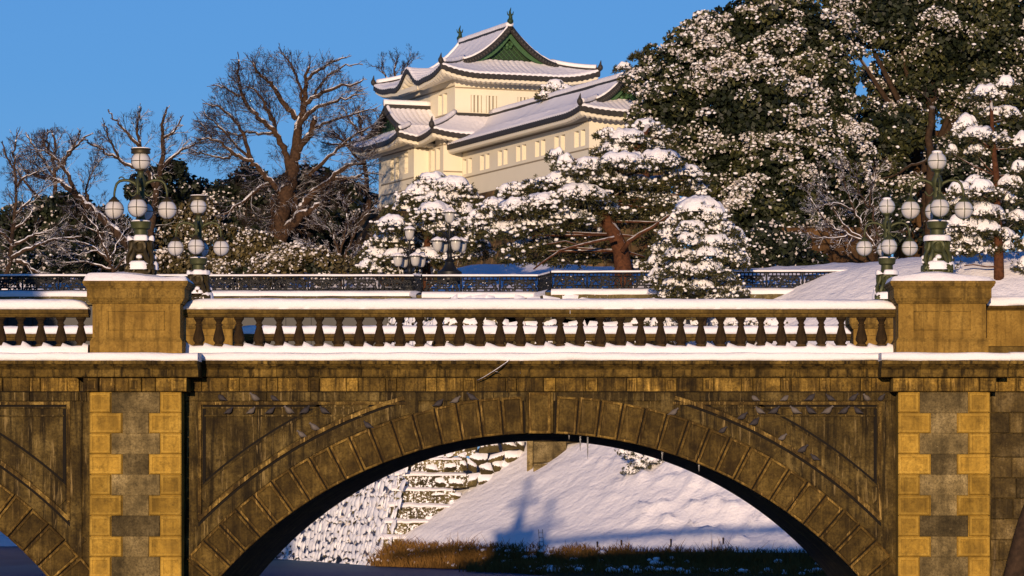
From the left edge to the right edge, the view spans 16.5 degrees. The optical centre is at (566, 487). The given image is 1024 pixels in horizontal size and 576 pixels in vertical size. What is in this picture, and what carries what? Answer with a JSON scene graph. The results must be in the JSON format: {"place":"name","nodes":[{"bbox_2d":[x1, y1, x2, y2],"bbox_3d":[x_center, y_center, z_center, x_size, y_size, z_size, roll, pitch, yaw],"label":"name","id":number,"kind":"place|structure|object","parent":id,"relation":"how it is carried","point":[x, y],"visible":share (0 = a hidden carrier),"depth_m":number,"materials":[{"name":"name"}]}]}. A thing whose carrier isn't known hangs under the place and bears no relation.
{"place":"outdoors","nodes":[
{"label":"outdoors","id":0,"kind":"place"},
{"bbox_2d":[0,546,539,575],"bbox_3d":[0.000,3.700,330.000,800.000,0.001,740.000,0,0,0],"label":"moat water","id":1,"kind":"structure","parent":0,"point":[16,561],"depth_m":160.53,"materials":[{"name":"liquid"}]},
{"bbox_2d":[275,294,717,564],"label":"moat stone wall","id":2,"kind":"structure","parent":1,"relation":"in","point":[424,492],"depth_m":168.78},
{"bbox_2d":[3,296,415,345],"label":"iron bridge","id":3,"kind":"structure","parent":2,"relation":"on","point":[245,321],"depth_m":175.30,"materials":[{"name":"metal"}]},
{"bbox_2d":[2,287,397,289],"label":"iron railing","id":4,"kind":"object","parent":3,"relation":"on","point":[216,289],"visible":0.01,"depth_m":187.05,"materials":[{"name":"metal"}]},
{"bbox_2d":[391,226,427,293],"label":"hooded lamp","id":5,"kind":"object","parent":4,"relation":"attached to","point":[414,258],"visible":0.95,"depth_m":186.81,"materials":[{"name":"white metal"}]},
{"bbox_2d":[0,274,414,302],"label":"iron railing","id":6,"kind":"object","parent":3,"relation":"on","point":[18,292],"visible":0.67,"depth_m":175.57,"materials":[{"name":"metal"}]},
{"bbox_2d":[365,531,825,575],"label":"dry reeds","id":7,"kind":"object","parent":1,"relation":"on","point":[469,557],"visible":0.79,"depth_m":151.44,"materials":[{"name":"brown plant"}]},
{"bbox_2d":[0,262,775,556],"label":"castle hill","id":8,"kind":"structure","parent":0,"point":[511,268],"depth_m":202.98,"materials":[{"name":"white snow"}]},
{"bbox_2d":[0,201,63,260],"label":"evergreen tree","id":9,"kind":"object","parent":8,"relation":"on","point":[25,230],"visible":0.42,"depth_m":244.73,"materials":[{"name":"green plant"}]},
{"bbox_2d":[0,128,81,286],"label":"bare tree","id":10,"kind":"object","parent":8,"relation":"on","point":[10,241],"visible":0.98,"depth_m":225.92,"materials":[{"name":"brown plant"}]},
{"bbox_2d":[0,246,91,286],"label":"evergreen bush","id":11,"kind":"object","parent":8,"relation":"on","point":[32,261],"visible":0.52,"depth_m":230.68,"materials":[{"name":"green plant"}]},
{"bbox_2d":[0,122,97,199],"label":"bare tree","id":12,"kind":"object","parent":8,"relation":"on","point":[35,146],"visible":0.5,"depth_m":249.99,"materials":[{"name":"brown plant"}]},
{"bbox_2d":[21,190,99,256],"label":"evergreen tree","id":13,"kind":"object","parent":8,"relation":"on","point":[50,210],"visible":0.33,"depth_m":246.02,"materials":[{"name":"green plant"}]},
{"bbox_2d":[12,127,128,259],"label":"bare tree","id":14,"kind":"object","parent":8,"relation":"on","point":[90,207],"visible":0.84,"depth_m":233.78,"materials":[{"name":"brown plant"}]},
{"bbox_2d":[40,194,149,273],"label":"bare shrub","id":15,"kind":"object","parent":8,"relation":"on","point":[108,259],"visible":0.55,"depth_m":228.19,"materials":[{"name":"brown plant"}]},
{"bbox_2d":[70,203,161,278],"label":"bare tree","id":16,"kind":"object","parent":8,"relation":"on","point":[93,257],"visible":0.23,"depth_m":238.75,"materials":[{"name":"brown plant"}]},
{"bbox_2d":[78,103,196,236],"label":"bare tree","id":17,"kind":"object","parent":8,"relation":"on","point":[156,186],"visible":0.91,"depth_m":235.87,"materials":[{"name":"brown plant"}]},
{"bbox_2d":[123,158,194,208],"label":"evergreen tree","id":18,"kind":"object","parent":8,"relation":"on","point":[178,177],"visible":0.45,"depth_m":246.58,"materials":[{"name":"green plant"}]},
{"bbox_2d":[153,194,222,273],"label":"evergreen bush","id":19,"kind":"object","parent":8,"relation":"on","point":[168,263],"visible":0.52,"depth_m":236.76,"materials":[{"name":"green plant"}]},
{"bbox_2d":[173,173,217,207],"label":"evergreen tree","id":20,"kind":"object","parent":8,"relation":"on","point":[199,186],"visible":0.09,"depth_m":249.00,"materials":[{"name":"green plant"}]},
{"bbox_2d":[202,161,276,245],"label":"evergreen tree","id":21,"kind":"object","parent":8,"relation":"on","point":[230,192],"visible":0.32,"depth_m":242.16,"materials":[{"name":"green plant"}]},
{"bbox_2d":[204,222,287,286],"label":"evergreen bush","id":22,"kind":"object","parent":8,"relation":"on","point":[247,245],"visible":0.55,"depth_m":229.61,"materials":[{"name":"green plant"}]},
{"bbox_2d":[182,43,384,286],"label":"zelkova tree","id":23,"kind":"object","parent":8,"relation":"on","point":[282,227],"visible":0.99,"depth_m":232.58,"materials":[{"name":"brown plant"}]},
{"bbox_2d":[248,239,359,286],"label":"evergreen bush","id":24,"kind":"object","parent":8,"relation":"on","point":[280,260],"visible":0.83,"depth_m":222.57,"materials":[{"name":"green plant"}]},
{"bbox_2d":[273,163,343,272],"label":"evergreen tree","id":25,"kind":"object","parent":8,"relation":"on","point":[320,235],"visible":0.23,"depth_m":256.48,"materials":[{"name":"green plant"}]},
{"bbox_2d":[292,191,381,286],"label":"bare shrub","id":26,"kind":"object","parent":8,"relation":"on","point":[335,242],"visible":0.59,"depth_m":223.84,"materials":[{"name":"brown plant"}]},
{"bbox_2d":[310,163,378,258],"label":"evergreen tree","id":27,"kind":"object","parent":8,"relation":"on","point":[352,189],"visible":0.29,"depth_m":260.87,"materials":[{"name":"green plant"}]},
{"bbox_2d":[319,101,378,212],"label":"bare tree","id":28,"kind":"object","parent":8,"relation":"on","point":[368,204],"visible":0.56,"depth_m":255.65,"materials":[{"name":"brown plant"}]},
{"bbox_2d":[360,44,421,77],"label":"bare tree","id":29,"kind":"object","parent":8,"relation":"on","point":[395,63],"visible":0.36,"depth_m":274.96,"materials":[{"name":"brown plant"}]},
{"bbox_2d":[348,171,497,290],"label":"pine tree","id":30,"kind":"object","parent":8,"relation":"on","point":[433,197],"visible":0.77,"depth_m":189.41,"materials":[{"name":"green plant"}]},
{"bbox_2d":[430,208,468,284],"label":"hooded lamp","id":31,"kind":"object","parent":8,"relation":"on","point":[448,242],"visible":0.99,"depth_m":176.27,"materials":[{"name":"black metal"}]},
{"bbox_2d":[421,274,538,298],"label":"iron railing","id":32,"kind":"object","parent":8,"relation":"on","point":[446,294],"visible":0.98,"depth_m":173.91,"materials":[{"name":"metal"}]},
{"bbox_2d":[409,273,421,298],"bbox_3d":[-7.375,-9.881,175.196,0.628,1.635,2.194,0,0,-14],"label":"railing post","id":33,"kind":"object","parent":32,"relation":"on","point":[417,285],"visible":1,"depth_m":175.12,"materials":[{"name":"metal"}]},
{"bbox_2d":[348,171,673,324],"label":"turret stone base","id":34,"kind":"object","parent":8,"relation":"on","point":[364,225],"visible":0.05,"depth_m":232.38,"materials":[{"name":"grey stone"}]},
{"bbox_2d":[348,8,659,206],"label":"castle turret","id":35,"kind":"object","parent":34,"relation":"on","point":[470,108],"visible":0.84,"depth_m":239.57,"materials":[{"name":"paint"}]},
{"bbox_2d":[533,271,552,298],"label":"iron railing","id":36,"kind":"object","parent":8,"relation":"on","point":[544,280],"visible":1,"depth_m":172.29,"materials":[{"name":"metal"}]},
{"bbox_2d":[533,79,571,103],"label":"pine tree","id":37,"kind":"object","parent":8,"relation":"on","point":[552,85],"visible":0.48,"depth_m":230.66,"materials":[{"name":"white plant"}]},
{"bbox_2d":[610,48,656,254],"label":"pine tree","id":38,"kind":"object","parent":8,"relation":"on","point":[626,66],"visible":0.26,"depth_m":215.80,"materials":[{"name":"green plant"}]},
{"bbox_2d":[621,0,879,245],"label":"evergreen tree","id":39,"kind":"object","parent":8,"relation":"on","point":[772,82],"visible":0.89,"depth_m":191.20,"materials":[{"name":"green plant"}]},
{"bbox_2d":[823,96,937,205],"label":"evergreen tree","id":40,"kind":"object","parent":8,"relation":"on","point":[900,125],"visible":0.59,"depth_m":196.56,"materials":[{"name":"green plant"}]},
{"bbox_2d":[827,0,1023,255],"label":"evergreen tree","id":41,"kind":"object","parent":8,"relation":"on","point":[950,51],"visible":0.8,"depth_m":199.05,"materials":[{"name":"green plant"}]},
{"bbox_2d":[914,125,1023,255],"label":"evergreen tree","id":42,"kind":"object","parent":8,"relation":"on","point":[960,169],"visible":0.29,"depth_m":197.59,"materials":[{"name":"green plant"}]},
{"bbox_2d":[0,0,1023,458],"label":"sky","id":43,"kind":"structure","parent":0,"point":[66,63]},
{"bbox_2d":[375,550,826,575],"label":"shore","id":44,"kind":"structure","parent":0,"point":[597,574],"depth_m":147.69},
{"bbox_2d":[401,251,1023,552],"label":"snow bank","id":45,"kind":"structure","parent":0,"point":[570,494],"depth_m":160.86,"materials":[{"name":"white snow"}]},
{"bbox_2d":[459,118,714,287],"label":"pine tree","id":46,"kind":"object","parent":45,"relation":"on","point":[551,206],"visible":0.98,"depth_m":182.30,"materials":[{"name":"green plant"}]},
{"bbox_2d":[614,449,663,475],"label":"pine sapling","id":47,"kind":"object","parent":45,"relation":"on","point":[643,463],"visible":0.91,"depth_m":159.21,"materials":[{"name":"white plant"}]},
{"bbox_2d":[550,269,847,298],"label":"iron railing","id":48,"kind":"object","parent":45,"relation":"on","point":[761,290],"visible":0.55,"depth_m":170.71,"materials":[{"name":"metal"}]},
{"bbox_2d":[639,195,787,343],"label":"pine tree","id":49,"kind":"object","parent":45,"relation":"on","point":[712,234],"visible":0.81,"depth_m":165.47,"materials":[{"name":"green plant"}]},
{"bbox_2d":[722,219,829,268],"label":"evergreen bush","id":50,"kind":"object","parent":45,"relation":"on","point":[770,248],"visible":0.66,"depth_m":183.08,"materials":[{"name":"green plant"}]},
{"bbox_2d":[781,227,880,265],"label":"gate stone wall","id":51,"kind":"structure","parent":45,"relation":"on","point":[835,255],"depth_m":186.31,"materials":[{"name":"stone"}]},
{"bbox_2d":[797,155,905,258],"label":"bare shrub","id":52,"kind":"object","parent":45,"relation":"on","point":[840,230],"visible":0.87,"depth_m":177.98,"materials":[{"name":"brown plant"}]},
{"bbox_2d":[821,185,922,245],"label":"evergreen tree","id":53,"kind":"object","parent":45,"relation":"on","point":[854,221],"visible":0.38,"depth_m":192.99,"materials":[{"name":"green plant"}]},
{"bbox_2d":[882,86,939,235],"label":"dead trunk","id":54,"kind":"object","parent":45,"relation":"on","point":[929,147],"visible":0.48,"depth_m":195.83,"materials":[{"name":"brown wood"}]},
{"bbox_2d":[893,130,961,258],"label":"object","id":55,"kind":"structure","parent":45,"relation":"on","point":[916,222],"depth_m":203.40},
{"bbox_2d":[941,75,1023,279],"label":"pine tree","id":56,"kind":"object","parent":45,"relation":"on","point":[966,127],"visible":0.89,"depth_m":164.30,"materials":[{"name":"green plant"}]},
{"bbox_2d":[1003,505,1023,575],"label":"leaning trunk","id":57,"kind":"object","parent":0,"point":[1015,564],"visible":1,"depth_m":74.81,"materials":[{"name":"brown plant"}]},
{"label":"ground","id":58,"kind":"structure","parent":0,"visible":0},
{"bbox_2d":[0,271,1023,575],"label":"stone bridge","id":59,"kind":"structure","parent":58,"relation":"on","point":[128,447],"depth_m":77.92,"materials":[{"name":"brown stone"}]},
{"bbox_2d":[104,147,176,274],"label":"globe lamp","id":60,"kind":"object","parent":59,"relation":"on","point":[140,257],"visible":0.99,"depth_m":77.65,"materials":[{"name":"green metal"}]},
{"bbox_2d":[167,194,229,299],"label":"globe lamp","id":61,"kind":"object","parent":59,"relation":"on","point":[198,274],"visible":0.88,"depth_m":90.84,"materials":[{"name":"green metal"}]},
{"bbox_2d":[218,394,226,400],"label":"pigeon","id":62,"kind":"object","parent":59,"relation":"on","point":[221,397],"visible":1,"depth_m":77.89,"materials":[{"name":"grey"}]},
{"bbox_2d":[223,407,232,413],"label":"pigeon","id":63,"kind":"object","parent":59,"relation":"on","point":[228,411],"visible":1,"depth_m":77.85,"materials":[{"name":"grey"}]},
{"bbox_2d":[246,406,254,413],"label":"pigeon","id":64,"kind":"object","parent":59,"relation":"on","point":[250,410],"visible":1,"depth_m":77.86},
{"bbox_2d":[249,392,258,400],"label":"pigeon","id":65,"kind":"object","parent":59,"relation":"on","point":[254,397],"visible":1,"depth_m":77.88,"materials":[{"name":"grey"}]},
{"bbox_2d":[264,407,274,413],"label":"pigeon","id":66,"kind":"object","parent":59,"relation":"on","point":[270,411],"visible":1,"depth_m":77.85,"materials":[{"name":"grey"}]},
{"bbox_2d":[271,395,278,400],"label":"pigeon","id":67,"kind":"object","parent":59,"relation":"on","point":[273,398],"visible":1,"depth_m":77.89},
{"bbox_2d":[284,405,294,413],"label":"pigeon","id":68,"kind":"object","parent":59,"relation":"on","point":[288,410],"visible":1,"depth_m":77.85,"materials":[{"name":"grey"}]},
{"bbox_2d":[297,430,305,437],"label":"pigeon","id":69,"kind":"object","parent":59,"relation":"on","point":[301,434],"visible":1,"depth_m":77.88,"materials":[{"name":"grey"}]},
{"bbox_2d":[300,405,309,413],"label":"pigeon","id":70,"kind":"object","parent":59,"relation":"on","point":[304,410],"visible":1,"depth_m":77.85,"materials":[{"name":"grey"}]},
{"bbox_2d":[309,422,319,430],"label":"pigeon","id":71,"kind":"object","parent":59,"relation":"on","point":[314,427],"visible":1,"depth_m":77.87,"materials":[{"name":"grey"}]},
{"bbox_2d":[319,406,328,413],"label":"pigeon","id":72,"kind":"object","parent":59,"relation":"on","point":[324,410],"visible":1,"depth_m":77.85,"materials":[{"name":"grey"}]},
{"bbox_2d":[363,420,373,427],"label":"pigeon","id":73,"kind":"object","parent":59,"relation":"on","point":[367,425],"visible":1,"depth_m":77.87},
{"bbox_2d":[432,399,442,405],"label":"pigeon","id":74,"kind":"object","parent":59,"relation":"on","point":[438,403],"visible":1,"depth_m":77.87,"materials":[{"name":"grey"}]},
{"bbox_2d":[449,395,460,402],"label":"pigeon","id":75,"kind":"object","parent":59,"relation":"on","point":[455,400],"visible":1,"depth_m":77.88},
{"bbox_2d":[466,392,478,399],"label":"pigeon","id":76,"kind":"object","parent":59,"relation":"on","point":[471,396],"visible":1,"depth_m":77.88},
{"bbox_2d":[477,359,509,380],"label":"twig","id":77,"kind":"object","parent":59,"relation":"hanging from","point":[495,370],"visible":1,"depth_m":77.53,"materials":[{"name":"grey wood"}]},
{"bbox_2d":[667,407,678,414],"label":"pigeon","id":78,"kind":"object","parent":59,"relation":"on","point":[673,412],"visible":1,"depth_m":77.88,"materials":[{"name":"grey"}]},
{"bbox_2d":[718,426,726,432],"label":"pigeon","id":79,"kind":"object","parent":59,"relation":"on","point":[722,430],"visible":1,"depth_m":77.88,"materials":[{"name":"grey"}]},
{"bbox_2d":[737,411,747,419],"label":"pigeon","id":80,"kind":"object","parent":59,"relation":"on","point":[742,416],"visible":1,"depth_m":77.88,"materials":[{"name":"grey"}]},
{"bbox_2d":[749,417,758,424],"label":"pigeon","id":81,"kind":"object","parent":59,"relation":"on","point":[755,421],"visible":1,"depth_m":77.87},
{"bbox_2d":[752,395,759,400],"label":"pigeon","id":82,"kind":"object","parent":59,"relation":"on","point":[754,398],"visible":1,"depth_m":77.89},
{"bbox_2d":[755,406,765,413],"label":"pigeon","id":83,"kind":"object","parent":59,"relation":"on","point":[759,410],"visible":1,"depth_m":77.85,"materials":[{"name":"grey"}]},
{"bbox_2d":[769,405,779,413],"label":"pigeon","id":84,"kind":"object","parent":59,"relation":"on","point":[774,410],"visible":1,"depth_m":77.85,"materials":[{"name":"grey"}]},
{"bbox_2d":[778,433,787,439],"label":"pigeon","id":85,"kind":"object","parent":59,"relation":"on","point":[782,437],"visible":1,"depth_m":77.88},
{"bbox_2d":[780,395,788,400],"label":"pigeon","id":86,"kind":"object","parent":59,"relation":"on","point":[785,398],"visible":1,"depth_m":77.89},
{"bbox_2d":[790,405,800,413],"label":"pigeon","id":87,"kind":"object","parent":59,"relation":"on","point":[795,410],"visible":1,"depth_m":77.85,"materials":[{"name":"grey"}]},
{"bbox_2d":[798,444,808,452],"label":"pigeon","id":88,"kind":"object","parent":59,"relation":"on","point":[802,449],"visible":1,"depth_m":77.87,"materials":[{"name":"grey"}]},
{"bbox_2d":[804,394,814,400],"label":"pigeon","id":89,"kind":"object","parent":59,"relation":"on","point":[810,397],"visible":1,"depth_m":77.88,"materials":[{"name":"grey"}]},
{"bbox_2d":[806,406,815,413],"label":"pigeon","id":90,"kind":"object","parent":59,"relation":"on","point":[810,410],"visible":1,"depth_m":77.85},
{"bbox_2d":[810,453,819,460],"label":"pigeon","id":91,"kind":"object","parent":59,"relation":"on","point":[815,457],"visible":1,"depth_m":77.88,"materials":[{"name":"grey"}]},
{"bbox_2d":[822,405,833,413],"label":"pigeon","id":92,"kind":"object","parent":59,"relation":"on","point":[827,410],"visible":1,"depth_m":77.85,"materials":[{"name":"grey"}]},
{"bbox_2d":[826,394,836,400],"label":"pigeon","id":93,"kind":"object","parent":59,"relation":"on","point":[830,398],"visible":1,"depth_m":77.89,"materials":[{"name":"grey"}]},
{"bbox_2d":[839,405,849,413],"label":"pigeon","id":94,"kind":"object","parent":59,"relation":"on","point":[844,410],"visible":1,"depth_m":77.85,"materials":[{"name":"grey"}]},
{"bbox_2d":[848,392,858,400],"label":"pigeon","id":95,"kind":"object","parent":59,"relation":"on","point":[853,397],"visible":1,"depth_m":77.89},
{"bbox_2d":[854,406,863,413],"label":"pigeon","id":96,"kind":"object","parent":59,"relation":"on","point":[857,410],"visible":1,"depth_m":77.85,"materials":[{"name":"grey"}]},
{"bbox_2d":[863,393,870,400],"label":"pigeon","id":97,"kind":"object","parent":59,"relation":"on","point":[866,397],"visible":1,"depth_m":77.89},
{"bbox_2d":[878,393,884,400],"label":"pigeon","id":98,"kind":"object","parent":59,"relation":"on","point":[881,397],"visible":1,"depth_m":77.89,"materials":[{"name":"grey"}]},
{"bbox_2d":[856,197,917,300],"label":"globe lamp","id":99,"kind":"object","parent":59,"relation":"on","point":[887,247],"visible":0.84,"depth_m":90.85,"materials":[{"name":"green metal"}]},
{"bbox_2d":[901,150,972,272],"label":"globe lamp","id":100,"kind":"object","parent":59,"relation":"on","point":[937,256],"visible":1,"depth_m":77.64,"materials":[{"name":"green metal"}]}
]}

